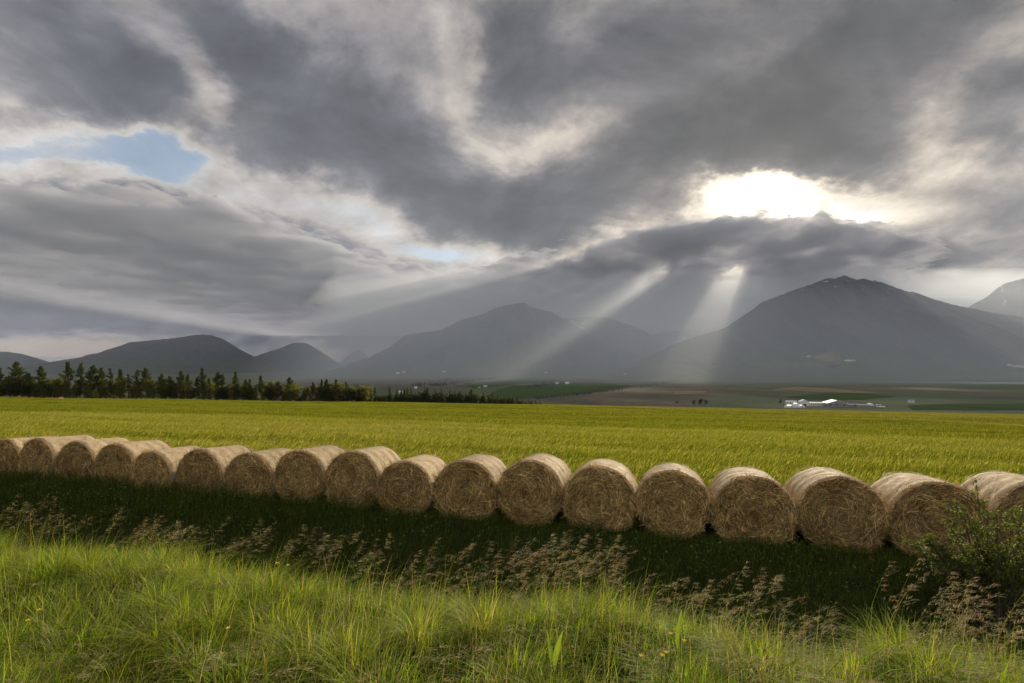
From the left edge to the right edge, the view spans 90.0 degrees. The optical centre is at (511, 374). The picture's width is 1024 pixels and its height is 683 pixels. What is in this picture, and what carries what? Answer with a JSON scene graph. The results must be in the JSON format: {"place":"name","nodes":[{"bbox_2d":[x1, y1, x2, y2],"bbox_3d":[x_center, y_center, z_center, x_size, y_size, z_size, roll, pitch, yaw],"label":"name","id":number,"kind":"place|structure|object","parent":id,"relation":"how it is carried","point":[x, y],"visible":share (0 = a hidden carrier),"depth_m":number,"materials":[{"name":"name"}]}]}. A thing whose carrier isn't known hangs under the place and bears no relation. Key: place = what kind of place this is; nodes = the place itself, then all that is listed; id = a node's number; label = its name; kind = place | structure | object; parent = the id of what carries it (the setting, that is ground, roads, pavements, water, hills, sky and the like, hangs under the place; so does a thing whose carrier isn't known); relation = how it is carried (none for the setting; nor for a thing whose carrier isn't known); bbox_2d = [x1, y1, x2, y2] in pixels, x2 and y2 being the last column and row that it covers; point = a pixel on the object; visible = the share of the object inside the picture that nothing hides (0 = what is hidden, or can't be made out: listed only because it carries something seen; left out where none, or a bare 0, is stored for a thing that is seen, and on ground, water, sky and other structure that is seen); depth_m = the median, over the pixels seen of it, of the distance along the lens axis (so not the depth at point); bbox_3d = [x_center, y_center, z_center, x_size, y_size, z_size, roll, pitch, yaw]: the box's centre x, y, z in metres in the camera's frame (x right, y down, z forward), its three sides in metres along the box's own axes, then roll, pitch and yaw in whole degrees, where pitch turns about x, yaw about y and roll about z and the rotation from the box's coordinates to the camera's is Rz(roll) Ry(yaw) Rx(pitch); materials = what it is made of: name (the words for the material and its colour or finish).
{"place":"outdoors","nodes":[
{"label":"outdoors","id":0,"kind":"place"},
{"bbox_2d":[0,352,47,367],"bbox_3d":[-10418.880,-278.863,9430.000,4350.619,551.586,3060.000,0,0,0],"label":"mountain","id":1,"kind":"structure","parent":0,"point":[8,359],"depth_m":9376.20,"materials":[{"name":"grey"}]},
{"bbox_2d":[31,356,82,361],"bbox_3d":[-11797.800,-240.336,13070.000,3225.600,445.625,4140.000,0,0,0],"label":"snowfield","id":2,"kind":"structure","parent":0,"point":[49,359],"depth_m":13091.33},
{"bbox_2d":[1,335,263,373],"bbox_3d":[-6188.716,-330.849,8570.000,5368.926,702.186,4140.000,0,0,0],"label":"mountain","id":3,"kind":"structure","parent":0,"point":[195,354],"depth_m":7777.07,"materials":[{"name":"stone"}]},
{"bbox_2d":[255,343,343,372],"bbox_3d":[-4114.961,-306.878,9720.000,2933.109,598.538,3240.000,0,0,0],"label":"mountain","id":4,"kind":"structure","parent":0,"point":[298,357],"depth_m":9234.81,"materials":[{"name":"stone"}]},
{"bbox_2d":[339,350,368,365],"bbox_3d":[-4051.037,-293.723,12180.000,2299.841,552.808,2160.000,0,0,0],"label":"mountain","id":5,"kind":"structure","parent":0,"point":[355,356],"depth_m":12050.61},
{"bbox_2d":[295,303,648,376],"bbox_3d":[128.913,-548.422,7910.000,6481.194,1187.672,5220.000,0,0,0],"label":"mountain","id":6,"kind":"structure","parent":0,"point":[500,341],"depth_m":6630.11,"materials":[{"name":"stone"}]},
{"bbox_2d":[460,366,486,370],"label":"meadow","id":7,"kind":"structure","parent":0,"point":[472,369],"depth_m":5811.45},
{"bbox_2d":[0,518,1023,682],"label":"verge grass","id":8,"kind":"structure","parent":0,"point":[184,568],"depth_m":3.09,"materials":[{"name":"plant"}]},
{"bbox_2d":[0,372,1023,682],"bbox_3d":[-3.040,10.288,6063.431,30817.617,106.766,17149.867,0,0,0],"label":"ground","id":9,"kind":"structure","parent":0,"point":[758,394],"depth_m":8.89,"materials":[{"name":"plant"}]},
{"bbox_2d":[0,379,20,396],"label":"birch tree","id":10,"kind":"object","parent":9,"relation":"on","point":[10,389],"visible":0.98,"depth_m":114.21,"materials":[{"name":"green plant"}]},
{"bbox_2d":[1,361,27,396],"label":"pine tree","id":11,"kind":"object","parent":9,"relation":"on","point":[17,371],"visible":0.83,"depth_m":116.07,"materials":[{"name":"green plant"}]},
{"bbox_2d":[3,374,27,396],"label":"birch tree","id":12,"kind":"object","parent":9,"relation":"on","point":[8,378],"visible":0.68,"depth_m":115.46,"materials":[{"name":"green plant"}]},
{"bbox_2d":[13,379,32,396],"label":"birch tree","id":13,"kind":"object","parent":9,"relation":"on","point":[23,392],"visible":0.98,"depth_m":115.69,"materials":[{"name":"green plant"}]},
{"bbox_2d":[24,372,34,396],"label":"pine tree","id":14,"kind":"object","parent":9,"relation":"on","point":[30,383],"visible":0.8,"depth_m":117.29,"materials":[{"name":"green plant"}]},
{"bbox_2d":[0,435,61,476],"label":"straw bale","id":15,"kind":"object","parent":9,"relation":"on","point":[10,449],"visible":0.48,"depth_m":13.34},
{"bbox_2d":[31,381,43,397],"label":"birch tree","id":16,"kind":"object","parent":9,"relation":"on","point":[35,393],"visible":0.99,"depth_m":117.90,"materials":[{"name":"green plant"}]},
{"bbox_2d":[30,366,48,397],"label":"pine tree","id":17,"kind":"object","parent":9,"relation":"on","point":[41,373],"visible":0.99,"depth_m":118.64,"materials":[{"name":"green plant"}]},
{"bbox_2d":[38,547,48,571],"bbox_3d":[-3.795,1.526,4.154,0.029,0.289,0.096,0,0,0],"label":"dock plant","id":18,"kind":"object","parent":9,"relation":"on","point":[40,558],"visible":0.64,"depth_m":4.11,"materials":[{"name":"green plant"}]},
{"bbox_2d":[37,380,52,397],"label":"birch tree","id":19,"kind":"object","parent":9,"relation":"on","point":[42,392],"visible":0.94,"depth_m":118.62,"materials":[{"name":"green plant"}]},
{"bbox_2d":[45,378,60,397],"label":"birch tree","id":20,"kind":"object","parent":9,"relation":"on","point":[49,388],"visible":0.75,"depth_m":119.10,"materials":[{"name":"green plant"}]},
{"bbox_2d":[17,434,95,478],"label":"straw bale","id":21,"kind":"object","parent":9,"relation":"on","point":[38,453],"visible":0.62,"depth_m":13.03},
{"bbox_2d":[48,376,67,397],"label":"birch tree","id":22,"kind":"object","parent":9,"relation":"on","point":[57,389],"visible":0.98,"depth_m":119.45,"materials":[{"name":"green plant"}]},
{"bbox_2d":[59,382,73,397],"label":"birch tree","id":23,"kind":"object","parent":9,"relation":"on","point":[66,392],"visible":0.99,"depth_m":120.46,"materials":[{"name":"green plant"}]},
{"bbox_2d":[58,362,78,397],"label":"pine tree","id":24,"kind":"object","parent":9,"relation":"on","point":[69,370],"visible":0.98,"depth_m":120.96,"materials":[{"name":"green plant"}]},
{"bbox_2d":[69,383,79,397],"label":"birch tree","id":25,"kind":"object","parent":9,"relation":"on","point":[72,391],"visible":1,"depth_m":121.05,"materials":[{"name":"green plant"}]},
{"bbox_2d":[70,380,83,398],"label":"birch tree","id":26,"kind":"object","parent":9,"relation":"on","point":[79,392],"visible":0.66,"depth_m":122.71,"materials":[{"name":"green plant"}]},
{"bbox_2d":[74,363,85,398],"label":"pine tree","id":27,"kind":"object","parent":9,"relation":"on","point":[80,374],"visible":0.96,"depth_m":123.21,"materials":[{"name":"green plant"}]},
{"bbox_2d":[80,382,95,397],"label":"birch tree","id":28,"kind":"object","parent":9,"relation":"on","point":[88,391],"visible":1,"depth_m":122.79,"materials":[{"name":"green plant"}]},
{"bbox_2d":[82,365,101,398],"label":"pine tree","id":29,"kind":"object","parent":9,"relation":"on","point":[91,377],"visible":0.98,"depth_m":123.87,"materials":[{"name":"green plant"}]},
{"bbox_2d":[52,437,131,482],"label":"straw bale","id":30,"kind":"object","parent":9,"relation":"on","point":[78,455],"visible":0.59,"depth_m":12.74},
{"bbox_2d":[95,367,108,385],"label":"pine tree","id":31,"kind":"object","parent":9,"relation":"on","point":[101,373],"visible":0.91,"depth_m":125.64,"materials":[{"name":"green plant"}]},
{"bbox_2d":[94,378,112,398],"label":"birch tree","id":32,"kind":"object","parent":9,"relation":"on","point":[105,394],"visible":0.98,"depth_m":125.12,"materials":[{"name":"green plant"}]},
{"bbox_2d":[107,382,118,398],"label":"birch tree","id":33,"kind":"object","parent":9,"relation":"on","point":[113,391],"visible":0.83,"depth_m":126.70,"materials":[{"name":"green plant"}]},
{"bbox_2d":[114,378,127,398],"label":"birch tree","id":34,"kind":"object","parent":9,"relation":"on","point":[120,391],"visible":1,"depth_m":125.99,"materials":[{"name":"green plant"}]},
{"bbox_2d":[90,439,171,484],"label":"straw bale","id":35,"kind":"object","parent":9,"relation":"on","point":[109,459],"visible":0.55,"depth_m":12.44},
{"bbox_2d":[127,383,137,398],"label":"birch tree","id":36,"kind":"object","parent":9,"relation":"on","point":[131,391],"visible":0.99,"depth_m":127.84,"materials":[{"name":"green plant"}]},
{"bbox_2d":[130,380,142,398],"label":"birch tree","id":37,"kind":"object","parent":9,"relation":"on","point":[136,396],"visible":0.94,"depth_m":128.70,"materials":[{"name":"green plant"}]},
{"bbox_2d":[133,378,145,398],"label":"birch tree","id":38,"kind":"object","parent":9,"relation":"on","point":[141,393],"visible":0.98,"depth_m":129.25,"materials":[{"name":"green plant"}]},
{"bbox_2d":[140,368,151,398],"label":"pine tree","id":39,"kind":"object","parent":9,"relation":"on","point":[145,374],"visible":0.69,"depth_m":130.88,"materials":[{"name":"green plant"}]},
{"bbox_2d":[142,379,154,397],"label":"birch tree","id":40,"kind":"object","parent":9,"relation":"on","point":[147,389],"visible":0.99,"depth_m":129.75,"materials":[{"name":"green plant"}]},
{"bbox_2d":[152,379,168,398],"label":"birch tree","id":41,"kind":"object","parent":9,"relation":"on","point":[160,393],"visible":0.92,"depth_m":131.76,"materials":[{"name":"green plant"}]},
{"bbox_2d":[156,373,166,389],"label":"pine tree","id":42,"kind":"object","parent":9,"relation":"on","point":[160,378],"visible":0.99,"depth_m":131.95,"materials":[{"name":"green plant"}]},
{"bbox_2d":[126,445,200,490],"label":"straw bale","id":43,"kind":"object","parent":9,"relation":"on","point":[159,465],"visible":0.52,"depth_m":12.05},
{"bbox_2d":[166,381,181,398],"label":"birch tree","id":44,"kind":"object","parent":9,"relation":"on","point":[171,392],"visible":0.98,"depth_m":132.44,"materials":[{"name":"green plant"}]},
{"bbox_2d":[174,382,185,398],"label":"birch tree","id":45,"kind":"object","parent":9,"relation":"on","point":[182,393],"visible":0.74,"depth_m":135.07,"materials":[{"name":"green plant"}]},
{"bbox_2d":[175,370,184,389],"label":"pine tree","id":46,"kind":"object","parent":9,"relation":"on","point":[180,378],"visible":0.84,"depth_m":135.59,"materials":[{"name":"green plant"}]},
{"bbox_2d":[182,379,194,398],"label":"birch tree","id":47,"kind":"object","parent":9,"relation":"on","point":[187,389],"visible":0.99,"depth_m":134.38,"materials":[{"name":"green plant"}]},
{"bbox_2d":[194,381,206,398],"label":"birch tree","id":48,"kind":"object","parent":9,"relation":"on","point":[199,391],"visible":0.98,"depth_m":135.82,"materials":[{"name":"green plant"}]},
{"bbox_2d":[196,368,206,399],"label":"pine tree","id":49,"kind":"object","parent":9,"relation":"on","point":[202,378],"visible":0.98,"depth_m":136.66,"materials":[{"name":"green plant"}]},
{"bbox_2d":[205,381,214,398],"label":"birch tree","id":50,"kind":"object","parent":9,"relation":"on","point":[209,390],"visible":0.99,"depth_m":136.84,"materials":[{"name":"green plant"}]},
{"bbox_2d":[174,445,251,493],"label":"straw bale","id":51,"kind":"object","parent":9,"relation":"on","point":[207,464],"visible":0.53,"depth_m":11.77},
{"bbox_2d":[211,371,221,391],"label":"pine tree","id":52,"kind":"object","parent":9,"relation":"on","point":[217,378],"visible":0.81,"depth_m":140.01,"materials":[{"name":"green plant"}]},
{"bbox_2d":[219,386,228,399],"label":"birch tree","id":53,"kind":"object","parent":9,"relation":"on","point":[224,394],"visible":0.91,"depth_m":138.88,"materials":[{"name":"green plant"}]},
{"bbox_2d":[225,382,235,399],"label":"birch tree","id":54,"kind":"object","parent":9,"relation":"on","point":[230,393],"visible":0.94,"depth_m":139.83,"materials":[{"name":"green plant"}]},
{"bbox_2d":[231,383,240,399],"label":"birch tree","id":55,"kind":"object","parent":9,"relation":"on","point":[238,393],"visible":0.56,"depth_m":142.70,"materials":[{"name":"green plant"}]},
{"bbox_2d":[232,371,240,398],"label":"pine tree","id":56,"kind":"object","parent":9,"relation":"on","point":[235,380],"visible":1,"depth_m":141.30,"materials":[{"name":"green plant"}]},
{"bbox_2d":[239,382,251,399],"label":"birch tree","id":57,"kind":"object","parent":9,"relation":"on","point":[245,389],"visible":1,"depth_m":141.70,"materials":[{"name":"green plant"}]},
{"bbox_2d":[219,447,292,499],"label":"straw bale","id":58,"kind":"object","parent":9,"relation":"on","point":[254,468],"visible":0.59,"depth_m":11.37},
{"bbox_2d":[256,375,266,399],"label":"pine tree","id":59,"kind":"object","parent":9,"relation":"on","point":[261,382],"visible":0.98,"depth_m":145.97,"materials":[{"name":"green plant"}]},
{"bbox_2d":[262,383,274,399],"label":"birch tree","id":60,"kind":"object","parent":9,"relation":"on","point":[266,393],"visible":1,"depth_m":145.20,"materials":[{"name":"green plant"}]},
{"bbox_2d":[268,380,281,399],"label":"birch tree","id":61,"kind":"object","parent":9,"relation":"on","point":[271,385],"visible":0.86,"depth_m":146.98,"materials":[{"name":"green plant"}]},
{"bbox_2d":[281,383,298,400],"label":"birch tree","id":62,"kind":"object","parent":9,"relation":"on","point":[292,390],"visible":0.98,"depth_m":148.91,"materials":[{"name":"green plant"}]},
{"bbox_2d":[300,385,309,400],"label":"birch tree","id":63,"kind":"object","parent":9,"relation":"on","point":[304,391],"visible":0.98,"depth_m":152.00,"materials":[{"name":"green plant"}]},
{"bbox_2d":[272,444,346,503],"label":"straw bale","id":64,"kind":"object","parent":9,"relation":"on","point":[301,468],"visible":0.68,"depth_m":11.04},
{"bbox_2d":[312,385,324,400],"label":"birch tree","id":65,"kind":"object","parent":9,"relation":"on","point":[316,395],"visible":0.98,"depth_m":154.58,"materials":[{"name":"green plant"}]},
{"bbox_2d":[316,384,329,400],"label":"birch tree","id":66,"kind":"object","parent":9,"relation":"on","point":[324,395],"visible":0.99,"depth_m":155.08,"materials":[{"name":"green plant"}]},
{"bbox_2d":[323,379,331,400],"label":"pine tree","id":67,"kind":"object","parent":9,"relation":"on","point":[326,385],"visible":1,"depth_m":156.44,"materials":[{"name":"green plant"}]},
{"bbox_2d":[328,382,339,400],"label":"birch tree","id":68,"kind":"object","parent":9,"relation":"on","point":[333,388],"visible":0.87,"depth_m":158.66,"materials":[{"name":"green plant"}]},
{"bbox_2d":[334,382,344,400],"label":"birch tree","id":69,"kind":"object","parent":9,"relation":"on","point":[342,388],"visible":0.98,"depth_m":159.77,"materials":[{"name":"green plant"}]},
{"bbox_2d":[346,385,358,401],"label":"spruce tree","id":70,"kind":"object","parent":9,"relation":"on","point":[349,395],"visible":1,"depth_m":159.72,"materials":[{"name":"green plant"}]},
{"bbox_2d":[322,446,400,509],"bbox_3d":[-3.212,2.300,11.267,1.447,1.442,1.397,0,-3,16],"label":"straw bale","id":71,"kind":"object","parent":9,"relation":"on","point":[355,472],"visible":0.73,"depth_m":10.71},
{"bbox_2d":[358,385,371,400],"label":"birch tree","id":72,"kind":"object","parent":9,"relation":"on","point":[363,395],"visible":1,"depth_m":162.08,"materials":[{"name":"green plant"}]},
{"bbox_2d":[376,454,446,516],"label":"straw bale","id":73,"kind":"object","parent":9,"relation":"on","point":[409,480],"visible":0.78,"depth_m":10.30},
{"bbox_2d":[411,376,507,386],"bbox_3d":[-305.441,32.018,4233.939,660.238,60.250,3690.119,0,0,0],"label":"woodland","id":74,"kind":"object","parent":9,"relation":"on","point":[443,383],"visible":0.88,"depth_m":3642.50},
{"bbox_2d":[431,453,506,520],"bbox_3d":[-0.794,2.382,10.599,1.534,1.507,1.429,0,-2,15],"label":"straw bale","id":75,"kind":"object","parent":9,"relation":"on","point":[467,482],"visible":0.73,"depth_m":10.04},
{"bbox_2d":[0,396,1023,486],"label":"barley","id":76,"kind":"object","parent":9,"relation":"on","point":[706,444],"visible":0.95,"depth_m":26.43,"materials":[{"name":"plant"}]},
{"bbox_2d":[0,462,1023,667],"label":"ditch grass","id":77,"kind":"structure","parent":9,"relation":"on","point":[15,479],"depth_m":8.73,"materials":[{"name":"plant"}]},
{"bbox_2d":[493,452,570,527],"bbox_3d":[0.488,2.299,10.248,1.475,1.399,1.404,0,-2,17],"label":"straw bale","id":78,"kind":"object","parent":9,"relation":"on","point":[530,487],"visible":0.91,"depth_m":9.69},
{"bbox_2d":[526,381,574,386],"bbox_3d":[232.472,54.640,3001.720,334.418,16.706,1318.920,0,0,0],"label":"woodland","id":79,"kind":"object","parent":9,"relation":"on","point":[548,383],"visible":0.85,"depth_m":2831.03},
{"bbox_2d":[546,629,562,680],"bbox_3d":[0.210,1.448,2.653,0.032,0.278,0.126,0,0,-41],"label":"dock plant","id":80,"kind":"object","parent":9,"relation":"on","point":[554,656],"visible":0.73,"depth_m":2.63,"materials":[{"name":"green plant"}]},
{"bbox_2d":[559,458,637,531],"bbox_3d":[1.739,2.372,9.894,1.557,1.510,1.406,0,-3,16],"label":"straw bale","id":81,"kind":"object","parent":9,"relation":"on","point":[604,491],"visible":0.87,"depth_m":9.33},
{"bbox_2d":[535,380,671,398],"bbox_3d":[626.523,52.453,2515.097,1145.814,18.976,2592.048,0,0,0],"label":"woodland","id":82,"kind":"object","parent":9,"relation":"on","point":[584,392],"visible":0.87,"depth_m":1705.13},
{"bbox_2d":[633,462,713,539],"bbox_3d":[2.973,2.299,9.487,1.391,1.363,1.414,0,-3,17],"label":"straw bale","id":83,"kind":"object","parent":9,"relation":"on","point":[670,495],"visible":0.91,"depth_m":8.93},
{"bbox_2d":[667,610,681,654],"bbox_3d":[0.927,1.524,2.977,0.124,0.288,0.049,0,0,-33],"label":"dock plant","id":84,"kind":"object","parent":9,"relation":"on","point":[678,629],"visible":0.72,"depth_m":2.98,"materials":[{"name":"green plant"}]},
{"bbox_2d":[674,391,704,393],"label":"hayfield","id":85,"kind":"structure","parent":9,"relation":"on","point":[688,392],"depth_m":1644.78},
{"bbox_2d":[707,465,803,545],"bbox_3d":[4.241,2.378,9.153,1.525,1.450,1.396,0,-2,17],"label":"straw bale","id":86,"kind":"object","parent":9,"relation":"on","point":[745,499],"visible":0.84,"depth_m":8.59},
{"bbox_2d":[771,386,880,392],"bbox_3d":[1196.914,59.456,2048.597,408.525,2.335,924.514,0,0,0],"label":"hayfield","id":87,"kind":"structure","parent":9,"relation":"on","point":[797,388],"depth_m":1846.20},
{"bbox_2d":[822,399,847,406],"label":"barn","id":88,"kind":"structure","parent":9,"relation":"on","point":[832,403],"depth_m":933.45,"materials":[{"name":"white metal"}]},
{"bbox_2d":[784,466,895,553],"bbox_3d":[5.507,2.340,8.832,1.499,1.433,1.418,0,-2,16],"label":"straw bale","id":89,"kind":"object","parent":9,"relation":"on","point":[842,505],"visible":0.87,"depth_m":8.29},
{"bbox_2d":[870,471,1000,560],"bbox_3d":[6.803,2.380,8.474,1.559,1.520,1.413,0,-3,17],"label":"straw bale","id":90,"kind":"object","parent":9,"relation":"on","point":[916,501],"visible":0.72,"depth_m":7.98},
{"bbox_2d":[901,478,1023,643],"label":"willow bush","id":91,"kind":"object","parent":9,"relation":"on","point":[984,567],"visible":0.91,"depth_m":6.32,"materials":[{"name":"green plant"}]},
{"bbox_2d":[961,470,1023,556],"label":"straw bale","id":92,"kind":"object","parent":9,"relation":"on","point":[1004,490],"visible":0.41,"depth_m":7.82},
{"bbox_2d":[0,495,1023,682],"label":"flowering grass","id":93,"kind":"structure","parent":0,"point":[960,626],"depth_m":3.09,"materials":[{"name":"plant"}]},
{"bbox_2d":[0,0,1023,362],"label":"sky","id":94,"kind":"structure","parent":0,"point":[339,178],"materials":[{"name":"grey"}]},
{"bbox_2d":[464,378,560,388],"bbox_3d":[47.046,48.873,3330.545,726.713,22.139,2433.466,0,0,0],"label":"meadow","id":95,"kind":"structure","parent":0,"point":[496,383],"depth_m":3397.33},
{"bbox_2d":[510,365,583,368],"bbox_3d":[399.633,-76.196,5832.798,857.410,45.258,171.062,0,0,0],"label":"meadow","id":96,"kind":"structure","parent":0,"point":[544,367],"depth_m":5851.39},
{"bbox_2d":[486,383,633,398],"bbox_3d":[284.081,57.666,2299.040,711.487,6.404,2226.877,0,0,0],"label":"meadow","id":97,"kind":"structure","parent":0,"point":[519,391],"depth_m":1967.91,"materials":[{"name":"plant"}]},
{"bbox_2d":[563,316,668,355],"bbox_3d":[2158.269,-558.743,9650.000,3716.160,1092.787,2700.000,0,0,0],"label":"mountain","id":98,"kind":"structure","parent":0,"point":[622,336],"depth_m":9506.75,"materials":[{"name":"stone"}]},
{"bbox_2d":[653,331,706,345],"bbox_3d":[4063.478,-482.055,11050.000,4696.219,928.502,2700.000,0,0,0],"label":"mountain","id":99,"kind":"structure","parent":0,"point":[669,338],"depth_m":11049.58,"materials":[{"name":"stone"}]},
{"bbox_2d":[747,361,842,367],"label":"meadow","id":100,"kind":"structure","parent":0,"point":[785,364],"depth_m":4736.58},
{"bbox_2d":[601,275,1023,380],"bbox_3d":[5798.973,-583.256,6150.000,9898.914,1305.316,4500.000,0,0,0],"label":"mountain","id":101,"kind":"structure","parent":0,"point":[883,331],"depth_m":5211.42,"materials":[{"name":"stone"}]},
{"bbox_2d":[815,351,841,361],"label":"hayfield","id":102,"kind":"structure","parent":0,"point":[826,357],"depth_m":4702.81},
{"bbox_2d":[789,392,893,399],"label":"meadow","id":103,"kind":"structure","parent":0,"point":[841,396],"depth_m":1350.10,"materials":[{"name":"plant"}]},
{"bbox_2d":[845,380,1023,383],"bbox_3d":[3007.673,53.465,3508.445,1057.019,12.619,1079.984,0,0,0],"label":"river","id":104,"kind":"structure","parent":0,"point":[964,383],"depth_m":3298.88,"materials":[{"name":"grey liquid"}]},
{"bbox_2d":[932,298,979,307],"bbox_3d":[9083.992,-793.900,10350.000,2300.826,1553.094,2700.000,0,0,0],"label":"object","id":105,"kind":"structure","parent":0,"point":[967,303],"depth_m":10456.24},
{"bbox_2d":[908,403,1023,409],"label":"meadow","id":106,"kind":"structure","parent":0,"point":[971,406],"depth_m":930.44,"materials":[{"name":"plant"}]},
{"bbox_2d":[932,373,1023,378],"bbox_3d":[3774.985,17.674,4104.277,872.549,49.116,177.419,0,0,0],"label":"meadow","id":107,"kind":"structure","parent":0,"point":[1019,375],"depth_m":4084.80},
{"bbox_2d":[965,366,1018,370],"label":"meadow","id":108,"kind":"structure","parent":0,"point":[970,368],"depth_m":4313.19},
{"bbox_2d":[968,278,1023,316],"bbox_3d":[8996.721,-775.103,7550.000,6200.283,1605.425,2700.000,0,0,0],"label":"mountain","id":109,"kind":"structure","parent":0,"point":[1007,298],"depth_m":7567.91,"materials":[{"name":"stone"}]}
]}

